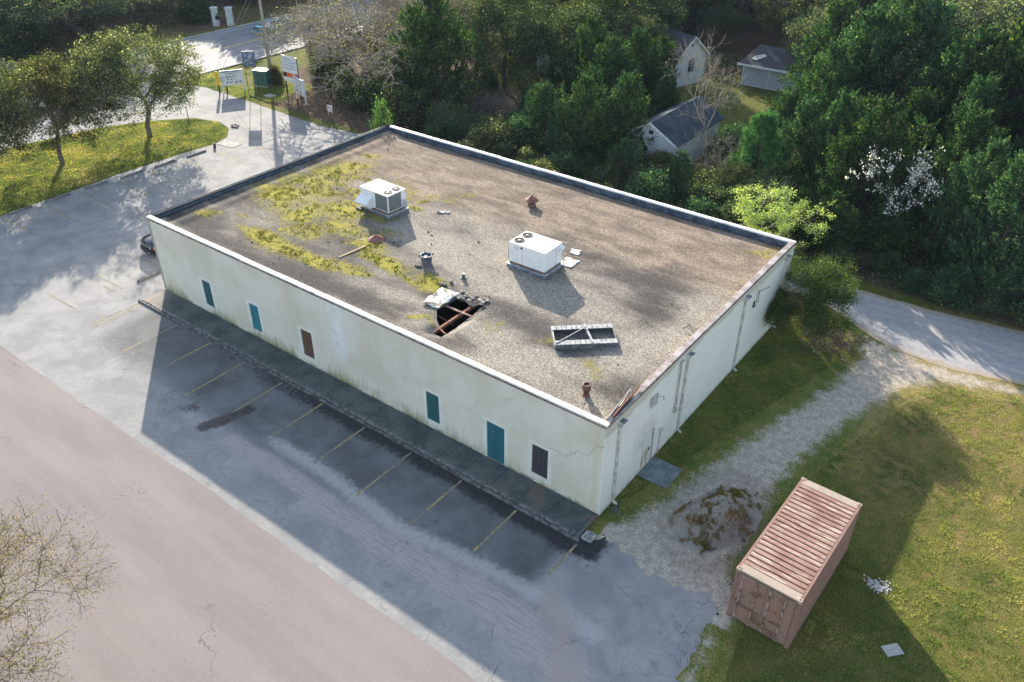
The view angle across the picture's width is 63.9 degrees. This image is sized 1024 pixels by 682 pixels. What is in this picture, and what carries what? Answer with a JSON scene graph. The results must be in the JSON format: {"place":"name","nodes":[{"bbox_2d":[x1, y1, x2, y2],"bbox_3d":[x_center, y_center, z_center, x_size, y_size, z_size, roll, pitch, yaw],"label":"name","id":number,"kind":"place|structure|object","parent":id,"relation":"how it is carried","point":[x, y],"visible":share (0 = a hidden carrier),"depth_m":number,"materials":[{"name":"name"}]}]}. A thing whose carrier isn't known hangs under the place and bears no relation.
{"place":"outdoors","nodes":[
{"label":"outdoors","id":0,"kind":"place"},
{"bbox_2d":[0,117,226,214],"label":"grass","id":1,"kind":"structure","parent":0,"point":[45,185],"depth_m":69.00,"materials":[{"name":"plant"}]},
{"bbox_2d":[0,345,475,681],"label":"road","id":2,"kind":"structure","parent":0,"point":[213,587],"depth_m":32.03,"materials":[{"name":"asphalt"}]},
{"bbox_2d":[142,289,598,537],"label":"sidewalk","id":3,"kind":"structure","parent":0,"point":[573,518],"depth_m":40.16,"materials":[{"name":"concrete"}]},
{"bbox_2d":[0,0,1023,681],"bbox_3d":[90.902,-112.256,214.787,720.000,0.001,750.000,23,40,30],"label":"ground","id":4,"kind":"structure","parent":0,"point":[744,44],"depth_m":37.71,"materials":[{"name":"green plant"}]},
{"bbox_2d":[0,57,49,172],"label":"live oak","id":5,"kind":"object","parent":4,"relation":"on","point":[18,112],"visible":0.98,"depth_m":60.53,"materials":[{"name":"green plant"}]},
{"bbox_2d":[0,12,62,61],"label":"shrub","id":6,"kind":"object","parent":4,"relation":"on","point":[22,44],"visible":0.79,"depth_m":92.26,"materials":[{"name":"green plant"}]},
{"bbox_2d":[0,489,119,681],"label":"twiggy tree","id":7,"kind":"object","parent":4,"relation":"on","point":[10,607],"visible":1,"depth_m":26.70,"materials":[{"name":"brown plant"}]},
{"bbox_2d":[0,47,128,165],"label":"live oak","id":8,"kind":"object","parent":4,"relation":"on","point":[50,90],"visible":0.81,"depth_m":63.87,"materials":[{"name":"green plant"}]},
{"bbox_2d":[0,0,167,47],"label":"spreading oak","id":9,"kind":"object","parent":4,"relation":"on","point":[23,11],"visible":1,"depth_m":89.75,"materials":[{"name":"green plant"}]},
{"bbox_2d":[55,20,206,136],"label":"live oak","id":10,"kind":"object","parent":4,"relation":"on","point":[116,74],"visible":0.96,"depth_m":67.76,"materials":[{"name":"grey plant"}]},
{"bbox_2d":[44,0,225,58],"bbox_3d":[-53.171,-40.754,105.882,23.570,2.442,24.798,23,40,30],"label":"oak","id":11,"kind":"object","parent":4,"relation":"on","point":[138,10],"visible":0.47,"depth_m":108.01,"materials":[{"name":"green plant"}]},
{"bbox_2d":[174,0,213,25],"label":"shrub","id":12,"kind":"object","parent":4,"relation":"on","point":[195,11],"visible":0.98,"depth_m":107.34,"materials":[{"name":"green plant"}]},
{"bbox_2d":[2,0,419,121],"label":"highway","id":13,"kind":"structure","parent":4,"relation":"on","point":[216,41],"depth_m":99.14,"materials":[{"name":"asphalt"}]},
{"bbox_2d":[190,67,310,103],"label":"grass","id":14,"kind":"structure","parent":4,"relation":"on","point":[272,99],"depth_m":84.89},
{"bbox_2d":[277,0,411,69],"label":"budding tree","id":15,"kind":"object","parent":4,"relation":"on","point":[349,45],"visible":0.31,"depth_m":86.93,"materials":[{"name":"beige plant"}]},
{"bbox_2d":[251,0,449,98],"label":"budding tree","id":16,"kind":"object","parent":4,"relation":"on","point":[365,66],"visible":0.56,"depth_m":78.84,"materials":[{"name":"beige plant"}]},
{"bbox_2d":[0,86,718,681],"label":"parking lot","id":17,"kind":"structure","parent":4,"relation":"on","point":[500,604],"depth_m":37.82,"materials":[{"name":"asphalt"}]},
{"bbox_2d":[8,140,577,575],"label":"stall lines","id":18,"kind":"object","parent":17,"relation":"on","point":[491,533],"visible":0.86,"depth_m":41.91,"materials":[{"name":"yellow paint"}]},
{"bbox_2d":[138,299,578,541],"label":"kerb","id":19,"kind":"structure","parent":17,"relation":"on","point":[514,505],"depth_m":39.52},
{"bbox_2d":[341,76,387,113],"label":"leafy bush","id":20,"kind":"object","parent":4,"relation":"on","point":[361,96],"visible":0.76,"depth_m":77.99,"materials":[{"name":"green plant"}]},
{"bbox_2d":[387,84,434,131],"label":"woodland bush","id":21,"kind":"object","parent":4,"relation":"on","point":[408,112],"visible":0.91,"depth_m":73.53,"materials":[{"name":"green plant"}]},
{"bbox_2d":[375,0,489,72],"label":"budding tree","id":22,"kind":"object","parent":4,"relation":"on","point":[453,4],"visible":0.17,"depth_m":83.77,"materials":[{"name":"green plant"}]},
{"bbox_2d":[381,0,499,107],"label":"cedar tree","id":23,"kind":"object","parent":4,"relation":"on","point":[433,30],"visible":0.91,"depth_m":74.25,"materials":[{"name":"green plant"}]},
{"bbox_2d":[420,96,465,134],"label":"woodland bush","id":24,"kind":"object","parent":4,"relation":"on","point":[430,111],"visible":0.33,"depth_m":72.19,"materials":[{"name":"green plant"}]},
{"bbox_2d":[424,113,465,145],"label":"woodland bush","id":25,"kind":"object","parent":4,"relation":"on","point":[447,126],"visible":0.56,"depth_m":68.77,"materials":[{"name":"green plant"}]},
{"bbox_2d":[46,0,871,366],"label":"leaf litter","id":26,"kind":"object","parent":4,"relation":"on","point":[56,46],"visible":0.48,"depth_m":100.73,"materials":[{"name":"brown plant"}]},
{"bbox_2d":[146,124,796,514],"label":"commercial building","id":27,"kind":"structure","parent":4,"relation":"on","point":[496,376],"depth_m":42.88,"materials":[{"name":"beige paint"}]},
{"bbox_2d":[355,179,408,218],"bbox_3d":[-7.828,-8.457,49.294,2.940,1.515,2.180,24,41,31],"label":"rooftop air conditioner","id":28,"kind":"object","parent":27,"relation":"on","point":[382,198],"visible":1,"depth_m":48.97,"materials":[{"name":"grey metal"}]},
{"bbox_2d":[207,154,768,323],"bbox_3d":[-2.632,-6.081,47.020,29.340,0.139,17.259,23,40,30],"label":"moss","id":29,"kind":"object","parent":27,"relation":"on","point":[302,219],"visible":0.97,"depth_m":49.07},
{"bbox_2d":[487,421,503,463],"bbox_3d":[-0.723,4.617,37.268,1.000,2.135,0.032,23,40,30],"label":"door","id":30,"kind":"structure","parent":27,"relation":"in","point":[495,434],"depth_m":37.27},
{"bbox_2d":[507,231,564,278],"bbox_3d":[1.290,-4.597,43.610,2.635,1.545,1.820,23,40,29],"label":"rooftop air conditioner","id":31,"kind":"object","parent":27,"relation":"on","point":[537,255],"visible":1,"depth_m":43.12,"materials":[{"name":"grey metal"}]},
{"bbox_2d":[551,324,618,348],"bbox_3d":[3.353,-0.248,38.148,2.940,0.368,1.609,-2,34,-4],"label":"skylight frame","id":32,"kind":"object","parent":27,"relation":"on","point":[578,344],"visible":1,"depth_m":37.66,"materials":[{"name":"metal"}]},
{"bbox_2d":[458,86,520,119],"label":"bush","id":33,"kind":"object","parent":4,"relation":"on","point":[499,101],"visible":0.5,"depth_m":79.63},
{"bbox_2d":[466,118,519,159],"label":"woodland bush","id":34,"kind":"object","parent":4,"relation":"on","point":[485,140],"visible":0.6,"depth_m":65.33,"materials":[{"name":"green plant"}]},
{"bbox_2d":[448,0,558,87],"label":"broadleaf tree","id":35,"kind":"object","parent":4,"relation":"on","point":[525,31],"visible":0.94,"depth_m":80.12,"materials":[{"name":"green plant"}]},
{"bbox_2d":[503,113,543,156],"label":"woodland bush","id":36,"kind":"object","parent":4,"relation":"on","point":[516,127],"visible":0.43,"depth_m":67.23,"materials":[{"name":"green plant"}]},
{"bbox_2d":[516,78,571,144],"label":"cedar tree","id":37,"kind":"object","parent":4,"relation":"on","point":[537,111],"visible":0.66,"depth_m":66.26,"materials":[{"name":"green plant"}]},
{"bbox_2d":[533,122,583,164],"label":"woodland bush","id":38,"kind":"object","parent":4,"relation":"on","point":[563,147],"visible":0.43,"depth_m":65.32,"materials":[{"name":"green plant"}]},
{"bbox_2d":[542,150,587,179],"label":"woodland bush","id":39,"kind":"object","parent":4,"relation":"on","point":[568,165],"visible":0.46,"depth_m":62.08,"materials":[{"name":"green plant"}]},
{"bbox_2d":[540,72,622,166],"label":"cedar tree","id":40,"kind":"object","parent":4,"relation":"on","point":[578,115],"visible":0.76,"depth_m":64.84,"materials":[{"name":"green plant"}]},
{"bbox_2d":[543,13,620,97],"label":"cedar tree","id":41,"kind":"object","parent":4,"relation":"on","point":[592,25],"visible":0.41,"depth_m":77.47,"materials":[{"name":"green plant"}]},
{"bbox_2d":[538,2,629,65],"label":"broadleaf tree","id":42,"kind":"object","parent":4,"relation":"on","point":[567,26],"visible":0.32,"depth_m":81.56,"materials":[{"name":"green plant"}]},
{"bbox_2d":[559,32,642,112],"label":"cedar tree","id":43,"kind":"object","parent":4,"relation":"on","point":[606,70],"visible":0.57,"depth_m":72.66,"materials":[{"name":"green plant"}]},
{"bbox_2d":[547,0,654,53],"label":"broadleaf tree","id":44,"kind":"object","parent":4,"relation":"on","point":[616,5],"visible":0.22,"depth_m":85.23,"materials":[{"name":"green plant"}]},
{"bbox_2d":[600,137,642,187],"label":"cedar tree","id":45,"kind":"object","parent":4,"relation":"on","point":[623,153],"visible":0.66,"depth_m":61.84,"materials":[{"name":"green plant"}]},
{"bbox_2d":[593,69,656,157],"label":"cedar tree","id":46,"kind":"object","parent":4,"relation":"on","point":[631,105],"visible":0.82,"depth_m":64.39,"materials":[{"name":"green plant"}]},
{"bbox_2d":[614,25,665,111],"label":"cedar tree","id":47,"kind":"object","parent":4,"relation":"on","point":[638,42],"visible":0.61,"depth_m":75.67,"materials":[{"name":"green plant"}]},
{"bbox_2d":[607,8,674,72],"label":"broadleaf tree","id":48,"kind":"object","parent":4,"relation":"on","point":[644,21],"visible":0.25,"depth_m":82.83,"materials":[{"name":"green plant"}]},
{"bbox_2d":[593,0,689,32],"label":"broadleaf tree","id":49,"kind":"object","parent":4,"relation":"on","point":[667,12],"visible":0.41,"depth_m":89.28,"materials":[{"name":"green plant"}]},
{"bbox_2d":[620,166,681,205],"bbox_3d":[9.611,-10.171,58.264,5.109,4.374,5.593,3,34,3],"label":"woodland bush","id":50,"kind":"object","parent":4,"relation":"on","point":[647,185],"visible":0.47,"depth_m":57.51,"materials":[{"name":"green plant"}]},
{"bbox_2d":[637,456,681,488],"bbox_3d":[6.730,5.987,37.394,1.510,0.050,1.560,23,40,30],"label":"concrete pad","id":51,"kind":"object","parent":4,"relation":"on","point":[659,472],"visible":1,"depth_m":37.35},
{"bbox_2d":[642,34,682,103],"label":"cedar tree","id":52,"kind":"object","parent":4,"relation":"on","point":[664,39],"visible":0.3,"depth_m":78.84,"materials":[{"name":"green plant"}]},
{"bbox_2d":[624,26,709,87],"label":"clapboard house","id":53,"kind":"structure","parent":4,"relation":"on","point":[680,37],"depth_m":85.71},
{"bbox_2d":[652,70,681,116],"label":"cedar tree","id":54,"kind":"object","parent":4,"relation":"on","point":[667,87],"visible":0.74,"depth_m":72.90,"materials":[{"name":"green plant"}]},
{"bbox_2d":[623,96,724,162],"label":"metal roofed shed","id":55,"kind":"structure","parent":4,"relation":"on","point":[669,128],"depth_m":66.80,"materials":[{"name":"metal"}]},
{"bbox_2d":[663,146,694,206],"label":"cedar tree","id":56,"kind":"object","parent":4,"relation":"on","point":[678,166],"visible":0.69,"depth_m":59.36,"materials":[{"name":"green plant"}]},
{"bbox_2d":[373,48,1018,310],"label":"undergrowth","id":57,"kind":"object","parent":4,"relation":"on","point":[905,268],"visible":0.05,"depth_m":55.06,"materials":[{"name":"green plant"}]},
{"bbox_2d":[369,58,1023,324],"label":"undergrowth","id":58,"kind":"object","parent":4,"relation":"on","point":[516,63],"visible":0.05,"depth_m":83.90,"materials":[{"name":"green plant"}]},
{"bbox_2d":[670,0,729,35],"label":"cedar tree","id":59,"kind":"object","parent":4,"relation":"on","point":[692,17],"visible":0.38,"depth_m":101.04,"materials":[{"name":"green plant"}]},
{"bbox_2d":[661,25,748,165],"bbox_3d":[14.993,-18.928,64.993,5.991,11.124,8.563,-11,35,-16],"label":"bare tree","id":60,"kind":"object","parent":4,"relation":"on","point":[709,75],"visible":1,"depth_m":63.62,"materials":[{"name":"beige plant"}]},
{"bbox_2d":[682,192,729,219],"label":"woodland bush","id":61,"kind":"object","parent":4,"relation":"on","point":[696,205],"visible":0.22,"depth_m":54.92,"materials":[{"name":"green plant"}]},
{"bbox_2d":[684,181,737,212],"bbox_3d":[14.051,-9.659,58.265,4.498,3.547,4.500,5,34,7],"label":"woodland bush","id":62,"kind":"object","parent":4,"relation":"on","point":[715,195],"visible":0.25,"depth_m":57.58,"materials":[{"name":"green plant"}]},
{"bbox_2d":[701,120,757,168],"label":"woodland bush","id":63,"kind":"object","parent":4,"relation":"on","point":[736,130],"visible":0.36,"depth_m":66.68,"materials":[{"name":"green plant"}]},
{"bbox_2d":[711,161,761,199],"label":"broadleaf tree","id":64,"kind":"object","parent":4,"relation":"on","point":[732,171],"visible":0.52,"depth_m":58.77,"materials":[{"name":"green plant"}]},
{"bbox_2d":[715,190,779,233],"bbox_3d":[15.746,-8.110,55.565,5.203,4.102,5.200,2,34,3],"label":"woodland bush","id":65,"kind":"object","parent":4,"relation":"on","point":[729,205],"visible":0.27,"depth_m":54.94,"materials":[{"name":"green plant"}]},
{"bbox_2d":[724,108,791,182],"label":"cedar tree","id":66,"kind":"object","parent":4,"relation":"on","point":[766,123],"visible":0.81,"depth_m":59.40,"materials":[{"name":"green plant"}]},
{"bbox_2d":[722,167,800,223],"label":"twiggy tree","id":67,"kind":"object","parent":4,"relation":"on","point":[767,190],"visible":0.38,"depth_m":55.60,"materials":[{"name":"green plant"}]},
{"bbox_2d":[737,45,815,94],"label":"lattice shed","id":68,"kind":"structure","parent":4,"relation":"on","point":[764,65],"depth_m":85.31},
{"bbox_2d":[757,93,801,156],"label":"cedar tree","id":69,"kind":"object","parent":4,"relation":"on","point":[789,101],"visible":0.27,"depth_m":65.79,"materials":[{"name":"green plant"}]},
{"bbox_2d":[725,179,840,250],"bbox_3d":[16.866,-6.991,52.073,6.318,5.642,9.490,26,41,32],"label":"budding maple","id":70,"kind":"object","parent":4,"relation":"on","point":[781,226],"visible":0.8,"depth_m":51.38,"materials":[{"name":"green plant"}]},
{"bbox_2d":[772,185,815,241],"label":"cedar tree","id":71,"kind":"object","parent":4,"relation":"on","point":[802,190],"visible":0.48,"depth_m":54.75,"materials":[{"name":"green plant"}]},
{"bbox_2d":[726,477,862,648],"bbox_3d":[10.894,8.380,31.580,2.452,2.599,6.161,24,41,31],"label":"shipping container","id":72,"kind":"object","parent":4,"relation":"on","point":[787,566],"visible":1,"depth_m":30.24,"materials":[{"name":"metal"}]},
{"bbox_2d":[729,572,767,628],"bbox_3d":[8.573,9.488,29.910,1.114,2.310,0.130,24,41,31],"label":"door","id":73,"kind":"structure","parent":72,"relation":"in","point":[748,600],"depth_m":29.85,"materials":[{"name":"paint"}]},
{"bbox_2d":[757,587,797,643],"bbox_3d":[9.451,9.884,29.328,1.114,2.310,0.130,24,41,31],"label":"door","id":74,"kind":"structure","parent":72,"relation":"in","point":[775,626],"depth_m":29.29,"materials":[{"name":"paint"}]},
{"bbox_2d":[763,94,830,182],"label":"cedar tree","id":75,"kind":"object","parent":4,"relation":"on","point":[805,129],"visible":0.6,"depth_m":59.68,"materials":[{"name":"green plant"}]},
{"bbox_2d":[588,305,1023,681],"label":"grass","id":76,"kind":"structure","parent":4,"relation":"on","point":[897,510],"depth_m":35.80,"materials":[{"name":"plant"}]},
{"bbox_2d":[744,0,875,41],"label":"live oak","id":77,"kind":"object","parent":4,"relation":"on","point":[784,4],"visible":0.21,"depth_m":93.90,"materials":[{"name":"green plant"}]},
{"bbox_2d":[762,37,867,151],"bbox_3d":[24.598,-18.641,65.328,8.192,10.347,8.571,-19,38,-27],"label":"cedar tree","id":78,"kind":"object","parent":4,"relation":"on","point":[831,80],"visible":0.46,"depth_m":63.90,"materials":[{"name":"green plant"}]},
{"bbox_2d":[770,0,861,99],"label":"cedar tree","id":79,"kind":"object","parent":4,"relation":"on","point":[838,19],"visible":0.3,"depth_m":74.79,"materials":[{"name":"green plant"}]},
{"bbox_2d":[763,248,869,341],"bbox_3d":[16.728,-2.210,45.449,5.866,5.071,6.858,-21,39,-28],"label":"leafy bush","id":80,"kind":"object","parent":4,"relation":"on","point":[823,283],"visible":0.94,"depth_m":44.45,"materials":[{"name":"green plant"}]},
{"bbox_2d":[776,0,862,64],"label":"broadleaf tree","id":81,"kind":"object","parent":4,"relation":"on","point":[796,31],"visible":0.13,"depth_m":82.62,"materials":[{"name":"green plant"}]},
{"bbox_2d":[777,0,872,40],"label":"broadleaf tree","id":82,"kind":"object","parent":4,"relation":"on","point":[803,10],"visible":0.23,"depth_m":88.47,"materials":[{"name":"green plant"}]},
{"bbox_2d":[797,191,861,253],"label":"cedar tree","id":83,"kind":"object","parent":4,"relation":"on","point":[842,220],"visible":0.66,"depth_m":53.34,"materials":[{"name":"green plant"}]},
{"bbox_2d":[796,85,869,194],"bbox_3d":[23.097,-13.385,58.239,4.899,9.431,4.290,3,34,3],"label":"cedar tree","id":84,"kind":"object","parent":4,"relation":"on","point":[849,116],"visible":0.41,"depth_m":57.05,"materials":[{"name":"green plant"}]},
{"bbox_2d":[812,228,856,259],"bbox_3d":[21.212,-6.376,54.177,2.939,2.550,2.940,-26,42,-33],"label":"woodland bush","id":85,"kind":"object","parent":4,"relation":"on","point":[831,244],"visible":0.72,"depth_m":53.70,"materials":[{"name":"green plant"}]},
{"bbox_2d":[811,5,907,100],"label":"cedar tree","id":86,"kind":"object","parent":4,"relation":"on","point":[872,15],"visible":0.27,"depth_m":65.19,"materials":[{"name":"green plant"}]},
{"bbox_2d":[801,92,940,226],"bbox_3d":[23.932,-12.029,55.844,7.917,9.902,7.568,-22,40,-30],"label":"cedar tree","id":87,"kind":"object","parent":4,"relation":"on","point":[881,135],"visible":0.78,"depth_m":54.54,"materials":[{"name":"green plant"}]},
{"bbox_2d":[814,0,941,115],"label":"cedar tree","id":88,"kind":"object","parent":4,"relation":"on","point":[900,21],"visible":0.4,"depth_m":64.52,"materials":[{"name":"green plant"}]},
{"bbox_2d":[852,194,923,264],"bbox_3d":[25.107,-7.306,54.160,5.085,4.374,4.645,-15,37,-21],"label":"woodland bush","id":89,"kind":"object","parent":4,"relation":"on","point":[898,230],"visible":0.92,"depth_m":53.48,"materials":[{"name":"green plant"}]},
{"bbox_2d":[871,249,904,279],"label":"woodland bush","id":90,"kind":"object","parent":4,"relation":"on","point":[888,260],"visible":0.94,"depth_m":52.28,"materials":[{"name":"green plant"}]},
{"bbox_2d":[845,144,945,255],"bbox_3d":[24.685,-9.085,53.566,5.834,7.531,4.431,17,37,23],"label":"flowering pear","id":91,"kind":"object","parent":4,"relation":"on","point":[913,176],"visible":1,"depth_m":52.36,"materials":[{"name":"grey plant"}]},
{"bbox_2d":[786,269,1023,384],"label":"lane","id":92,"kind":"structure","parent":4,"relation":"on","point":[966,345],"depth_m":46.94,"materials":[{"name":"asphalt"}]},
{"bbox_2d":[854,0,964,113],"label":"cedar tree","id":93,"kind":"object","parent":4,"relation":"on","point":[940,11],"visible":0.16,"depth_m":62.89,"materials":[{"name":"green plant"}]},
{"bbox_2d":[895,267,927,293],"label":"woodland bush","id":94,"kind":"object","parent":4,"relation":"on","point":[912,275],"visible":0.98,"depth_m":50.72,"materials":[{"name":"green plant"}]},
{"bbox_2d":[894,85,942,196],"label":"cedar tree","id":95,"kind":"object","parent":4,"relation":"on","point":[919,101],"visible":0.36,"depth_m":58.52,"materials":[{"name":"green plant"}]},
{"bbox_2d":[859,27,1022,118],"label":"broadleaf tree","id":96,"kind":"object","parent":4,"relation":"on","point":[903,62],"visible":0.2,"depth_m":63.03,"materials":[{"name":"green plant"}]},
{"bbox_2d":[923,262,982,313],"bbox_3d":[26.685,-3.289,49.459,3.326,2.692,3.641,-17,38,-24],"label":"woodland bush","id":97,"kind":"object","parent":4,"relation":"on","point":[966,285],"visible":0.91,"depth_m":49.07,"materials":[{"name":"green plant"}]},
{"bbox_2d":[886,21,1023,150],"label":"cedar tree","id":98,"kind":"object","parent":4,"relation":"on","point":[992,41],"visible":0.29,"depth_m":59.12,"materials":[{"name":"green plant"}]},
{"bbox_2d":[905,102,1012,234],"bbox_3d":[30.043,-11.256,55.186,6.610,9.385,6.167,3,34,3],"label":"cedar tree","id":99,"kind":"object","parent":4,"relation":"on","point":[979,130],"visible":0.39,"depth_m":53.89,"materials":[{"name":"green plant"}]},
{"bbox_2d":[920,72,1002,188],"bbox_3d":[32.088,-13.933,58.330,5.570,10.379,5.970,14,36,19],"label":"cedar tree","id":100,"kind":"object","parent":4,"relation":"on","point":[984,97],"visible":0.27,"depth_m":56.08,"materials":[{"name":"green plant"}]},
{"bbox_2d":[913,135,1021,282],"bbox_3d":[28.732,-8.386,50.852,6.744,9.457,6.446,23,40,30],"label":"cedar tree","id":101,"kind":"object","parent":4,"relation":"on","point":[971,198],"visible":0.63,"depth_m":50.06,"materials":[{"name":"green plant"}]},
{"bbox_2d":[924,17,1023,178],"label":"cedar tree","id":102,"kind":"object","parent":4,"relation":"on","point":[1014,70],"visible":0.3,"depth_m":57.44,"materials":[{"name":"green plant"}]},
{"bbox_2d":[932,0,1023,37],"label":"broadleaf tree","id":103,"kind":"object","parent":4,"relation":"on","point":[1005,5],"visible":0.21,"depth_m":72.19,"materials":[{"name":"green plant"}]},
{"bbox_2d":[944,149,1023,320],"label":"cedar tree","id":104,"kind":"object","parent":4,"relation":"on","point":[1009,215],"visible":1,"depth_m":47.02,"materials":[{"name":"green plant"}]},
{"bbox_2d":[591,327,1023,681],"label":"gravel path","id":105,"kind":"structure","parent":0,"point":[772,453],"depth_m":38.26,"materials":[{"name":"gravel"}]},
{"bbox_2d":[666,484,762,555],"bbox_3d":[9.028,7.150,34.744,5.021,1.078,3.144,-19,38,-26],"label":"dirt mound","id":106,"kind":"object","parent":105,"relation":"on","point":[730,535],"visible":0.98,"depth_m":34.30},
{"bbox_2d":[670,484,762,554],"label":"weeds","id":107,"kind":"object","parent":105,"relation":"on","point":[720,492],"visible":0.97,"depth_m":34.41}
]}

